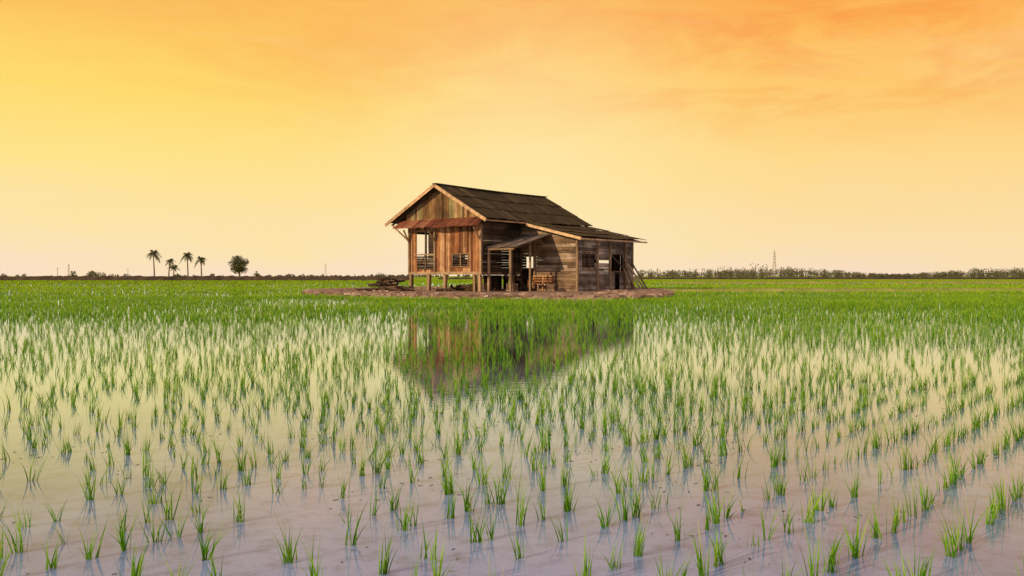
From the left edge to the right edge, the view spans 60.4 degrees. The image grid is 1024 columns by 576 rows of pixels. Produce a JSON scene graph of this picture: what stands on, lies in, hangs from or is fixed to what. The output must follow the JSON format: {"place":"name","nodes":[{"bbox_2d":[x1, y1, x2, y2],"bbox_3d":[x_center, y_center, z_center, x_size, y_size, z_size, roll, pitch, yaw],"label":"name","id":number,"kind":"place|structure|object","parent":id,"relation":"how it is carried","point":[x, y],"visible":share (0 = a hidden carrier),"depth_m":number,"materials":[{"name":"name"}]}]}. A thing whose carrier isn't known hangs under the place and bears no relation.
{"place":"outdoors","nodes":[
{"label":"outdoors","id":0,"kind":"place"},
{"bbox_2d":[0,275,408,280],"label":"embankment","id":1,"kind":"structure","parent":0,"point":[186,278],"depth_m":191.00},
{"bbox_2d":[408,272,571,274],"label":"floor","id":2,"kind":"structure","parent":0,"point":[456,273],"depth_m":54.90,"materials":[{"name":"brown wood"}]},
{"bbox_2d":[411,224,478,271],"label":"front wall","id":3,"kind":"structure","parent":2,"relation":"on","point":[450,240],"depth_m":54.88,"materials":[{"name":"red wood"}]},
{"bbox_2d":[391,224,481,271],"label":"front frames","id":4,"kind":"structure","parent":3,"relation":"attached to","point":[408,238],"depth_m":55.62,"materials":[{"name":"brown wood"}]},
{"bbox_2d":[417,232,467,270],"bbox_3d":[-4.380,-2.356,55.396,4.380,2.500,0.175,1,1,38],"label":"railing and louvres","id":5,"kind":"object","parent":3,"relation":"attached to","point":[431,250],"visible":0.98,"depth_m":56.11,"materials":[{"name":"brown wood"}]},
{"bbox_2d":[407,190,481,224],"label":"gable wall","id":6,"kind":"structure","parent":3,"relation":"on","point":[437,204],"depth_m":55.47,"materials":[{"name":"brown wood"}]},
{"bbox_2d":[393,217,481,228],"bbox_3d":[-4.651,-4.053,54.991,7.163,0.629,0.810,1,1,38],"label":"pent awning","id":7,"kind":"object","parent":6,"relation":"attached to","point":[432,223],"visible":0.94,"depth_m":54.91,"materials":[{"name":"brown metal"}]},
{"bbox_2d":[417,223,562,270],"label":"wall","id":8,"kind":"structure","parent":2,"relation":"on","point":[505,257],"depth_m":64.40,"materials":[{"name":"brown wood"}]},
{"bbox_2d":[393,188,637,240],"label":"rafters","id":9,"kind":"object","parent":8,"relation":"attached to","point":[414,206],"visible":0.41,"depth_m":56.40,"materials":[{"name":"brown wood"}]},
{"bbox_2d":[391,184,591,225],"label":"roof","id":10,"kind":"structure","parent":9,"relation":"on","point":[517,207],"depth_m":57.80,"materials":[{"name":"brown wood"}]},
{"bbox_2d":[432,183,546,196],"bbox_3d":[-1.202,-6.558,59.585,0.340,0.110,11.851,1,1,38],"label":"ridge cap","id":11,"kind":"object","parent":10,"relation":"on","point":[488,190],"visible":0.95,"depth_m":58.76,"materials":[{"name":"brown wood"}]},
{"bbox_2d":[385,184,646,242],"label":"fascia","id":12,"kind":"structure","parent":10,"relation":"attached to","point":[421,195],"depth_m":54.58,"materials":[{"name":"brown wood"}]},
{"bbox_2d":[0,283,1023,575],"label":"water","id":13,"kind":"structure","parent":0,"point":[314,511],"depth_m":5.15,"materials":[{"name":"grey liquid"}]},
{"bbox_2d":[0,279,1023,575],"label":"rice plants","id":14,"kind":"object","parent":13,"relation":"in","point":[908,299],"visible":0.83,"depth_m":10.19,"materials":[{"name":"green plant"}]},
{"bbox_2d":[0,0,1023,275],"label":"sky","id":15,"kind":"structure","parent":0,"point":[284,137],"materials":[{"name":"orange"}]},
{"bbox_2d":[10,276,1023,282],"bbox_3d":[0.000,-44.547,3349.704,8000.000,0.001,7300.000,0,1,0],"label":"ground","id":16,"kind":"structure","parent":0,"point":[425,278],"depth_m":284.18,"materials":[{"name":"green plant"}]},
{"bbox_2d":[146,250,160,275],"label":"palm tree","id":17,"kind":"object","parent":16,"relation":"on","point":[155,252],"visible":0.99,"depth_m":299.81,"materials":[{"name":"green plant"}]},
{"bbox_2d":[69,270,259,276],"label":"distant shrubs","id":18,"kind":"object","parent":16,"relation":"on","point":[256,274],"visible":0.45,"depth_m":247.05,"materials":[{"name":"green plant"}]},
{"bbox_2d":[165,258,174,276],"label":"palm tree","id":19,"kind":"object","parent":16,"relation":"on","point":[170,261],"visible":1,"depth_m":309.76,"materials":[{"name":"green plant"}]},
{"bbox_2d":[167,265,179,275],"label":"palm tree","id":20,"kind":"object","parent":16,"relation":"on","point":[174,268],"visible":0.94,"depth_m":319.71,"materials":[{"name":"green plant"}]},
{"bbox_2d":[180,252,193,275],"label":"palm tree","id":21,"kind":"object","parent":16,"relation":"on","point":[186,255],"visible":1,"depth_m":304.74,"materials":[{"name":"green plant"}]},
{"bbox_2d":[1,272,383,276],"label":"distant tree line","id":22,"kind":"object","parent":16,"relation":"on","point":[117,275],"visible":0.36,"depth_m":414.77,"materials":[{"name":"green plant"}]},
{"bbox_2d":[194,256,205,275],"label":"palm tree","id":23,"kind":"object","parent":16,"relation":"on","point":[201,259],"visible":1,"depth_m":299.81,"materials":[{"name":"green plant"}]},
{"bbox_2d":[227,255,249,276],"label":"broadleaf tree","id":24,"kind":"object","parent":16,"relation":"on","point":[238,265],"visible":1,"depth_m":248.94,"materials":[{"name":"green plant"}]},
{"bbox_2d":[259,274,637,276],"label":"distant tree line","id":25,"kind":"object","parent":16,"relation":"on","point":[397,275],"visible":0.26,"depth_m":790.40,"materials":[{"name":"green plant"}]},
{"bbox_2d":[301,286,673,299],"bbox_3d":[-1.464,0.207,55.211,23.375,0.300,33.888,0,1,0],"label":"earth mound","id":26,"kind":"object","parent":16,"relation":"on","point":[419,291],"visible":0.69,"depth_m":44.96,"materials":[{"name":"brown soil"}]},
{"bbox_2d":[345,276,414,290],"bbox_3d":[-8.421,-0.279,56.188,4.488,1.027,2.302,0,1,0],"label":"wood pile","id":27,"kind":"object","parent":26,"relation":"on","point":[388,283],"visible":0.89,"depth_m":55.86,"materials":[{"name":"brown wood"}]},
{"bbox_2d":[409,275,514,291],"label":"stilts","id":28,"kind":"object","parent":26,"relation":"on","point":[477,279],"visible":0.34,"depth_m":55.27,"materials":[{"name":"brown wood"}]},
{"bbox_2d":[436,283,505,290],"bbox_3d":[-2.619,-0.041,55.709,4.450,0.549,1.802,0,1,-12],"label":"wood pile","id":29,"kind":"object","parent":26,"relation":"on","point":[465,287],"visible":0.69,"depth_m":55.72,"materials":[{"name":"brown wood"}]},
{"bbox_2d":[482,282,486,290],"bbox_3d":[-1.816,-0.070,54.664,0.570,0.550,0.570,0,1,4],"label":"wooden crate","id":30,"kind":"object","parent":26,"relation":"on","point":[484,288],"visible":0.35,"depth_m":54.37,"materials":[{"name":"brown wood"}]},
{"bbox_2d":[484,275,528,290],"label":"under floor boards","id":31,"kind":"object","parent":26,"relation":"on","point":[495,281],"visible":0.31,"depth_m":56.52,"materials":[{"name":"brown wood"}]},
{"bbox_2d":[506,283,517,291],"bbox_3d":[0.006,-0.034,53.748,0.520,0.502,0.520,1,1,38],"label":"wooden crate","id":32,"kind":"object","parent":26,"relation":"on","point":[514,286],"visible":0.73,"depth_m":53.59,"materials":[{"name":"brown wood"}]},
{"bbox_2d":[485,236,545,291],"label":"porch posts","id":33,"kind":"object","parent":26,"relation":"on","point":[510,266],"visible":0.7,"depth_m":53.64,"materials":[{"name":"brown wood"}]},
{"bbox_2d":[485,234,549,247],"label":"porch roof","id":34,"kind":"structure","parent":33,"relation":"on","point":[517,240],"depth_m":54.12,"materials":[{"name":"grey metal"}]},
{"bbox_2d":[502,270,528,290],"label":"steps","id":35,"kind":"structure","parent":26,"relation":"on","point":[518,279],"depth_m":55.13,"materials":[{"name":"brown wood"}]},
{"bbox_2d":[482,218,575,290],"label":"side wall","id":36,"kind":"structure","parent":26,"relation":"on","point":[506,232],"depth_m":55.11,"materials":[{"name":"brown wood"}]},
{"bbox_2d":[528,275,553,290],"bbox_3d":[1.795,-0.299,54.898,1.601,1.006,0.630,1,1,38],"label":"wooden bench","id":37,"kind":"object","parent":26,"relation":"on","point":[543,280],"visible":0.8,"depth_m":55.01,"materials":[{"name":"red wood"}]},
{"bbox_2d":[547,284,555,290],"bbox_3d":[2.410,-0.002,53.902,0.440,0.435,0.440,0,1,21],"label":"wooden crate","id":38,"kind":"object","parent":26,"relation":"on","point":[551,285],"visible":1,"depth_m":53.73,"materials":[{"name":"brown wood"}]},
{"bbox_2d":[520,239,633,290],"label":"wing posts","id":39,"kind":"object","parent":26,"relation":"on","point":[577,262],"visible":0.69,"depth_m":55.67,"materials":[{"name":"brown wood"}]},
{"bbox_2d":[526,222,644,239],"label":"wing roof","id":40,"kind":"structure","parent":39,"relation":"on","point":[585,231],"depth_m":57.32,"materials":[{"name":"brown wood"}]},
{"bbox_2d":[623,259,647,289],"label":"leaning planks","id":41,"kind":"object","parent":26,"relation":"on","point":[630,273],"visible":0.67,"depth_m":57.77,"materials":[{"name":"brown wood"}]},
{"bbox_2d":[699,263,771,277],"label":"distant tree line","id":42,"kind":"object","parent":16,"relation":"on","point":[721,274],"visible":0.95,"depth_m":482.58,"materials":[{"name":"green plant"}]},
{"bbox_2d":[772,249,776,276],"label":"lattice tower","id":43,"kind":"structure","parent":16,"relation":"on","point":[774,262],"depth_m":799.49,"materials":[{"name":"metal"}]},
{"bbox_2d":[638,266,1023,277],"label":"distant tree line","id":44,"kind":"object","parent":16,"relation":"on","point":[790,272],"visible":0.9,"depth_m":542.55,"materials":[{"name":"green plant"}]},
{"bbox_2d":[661,281,1023,283],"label":"earth bund","id":45,"kind":"structure","parent":16,"relation":"on","point":[914,282],"depth_m":119.19,"materials":[{"name":"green soil"}]},
{"bbox_2d":[665,288,1023,291],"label":"earth bund","id":46,"kind":"structure","parent":16,"relation":"on","point":[832,290],"depth_m":58.82,"materials":[{"name":"brown soil"}]},
{"bbox_2d":[521,223,576,290],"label":"wing front wall","id":47,"kind":"structure","parent":0,"point":[565,262],"depth_m":54.78,"materials":[{"name":"brown wood"}]},
{"bbox_2d":[579,239,630,290],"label":"wing side wall","id":48,"kind":"structure","parent":0,"point":[588,283],"depth_m":56.03,"materials":[{"name":"brown wood"}]},
{"bbox_2d":[581,253,622,268],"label":"wing shutters","id":49,"kind":"object","parent":48,"relation":"attached to","point":[589,261],"visible":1,"depth_m":54.83,"materials":[{"name":"brown wood"}]},
{"bbox_2d":[579,242,630,289],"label":"wing rear wall","id":50,"kind":"structure","parent":0,"point":[615,266],"depth_m":59.64,"materials":[{"name":"black wood"}]},
{"bbox_2d":[438,277,1023,278],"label":"embankment","id":51,"kind":"structure","parent":0,"point":[807,278],"depth_m":300.36,"materials":[{"name":"green plant"}]}
]}

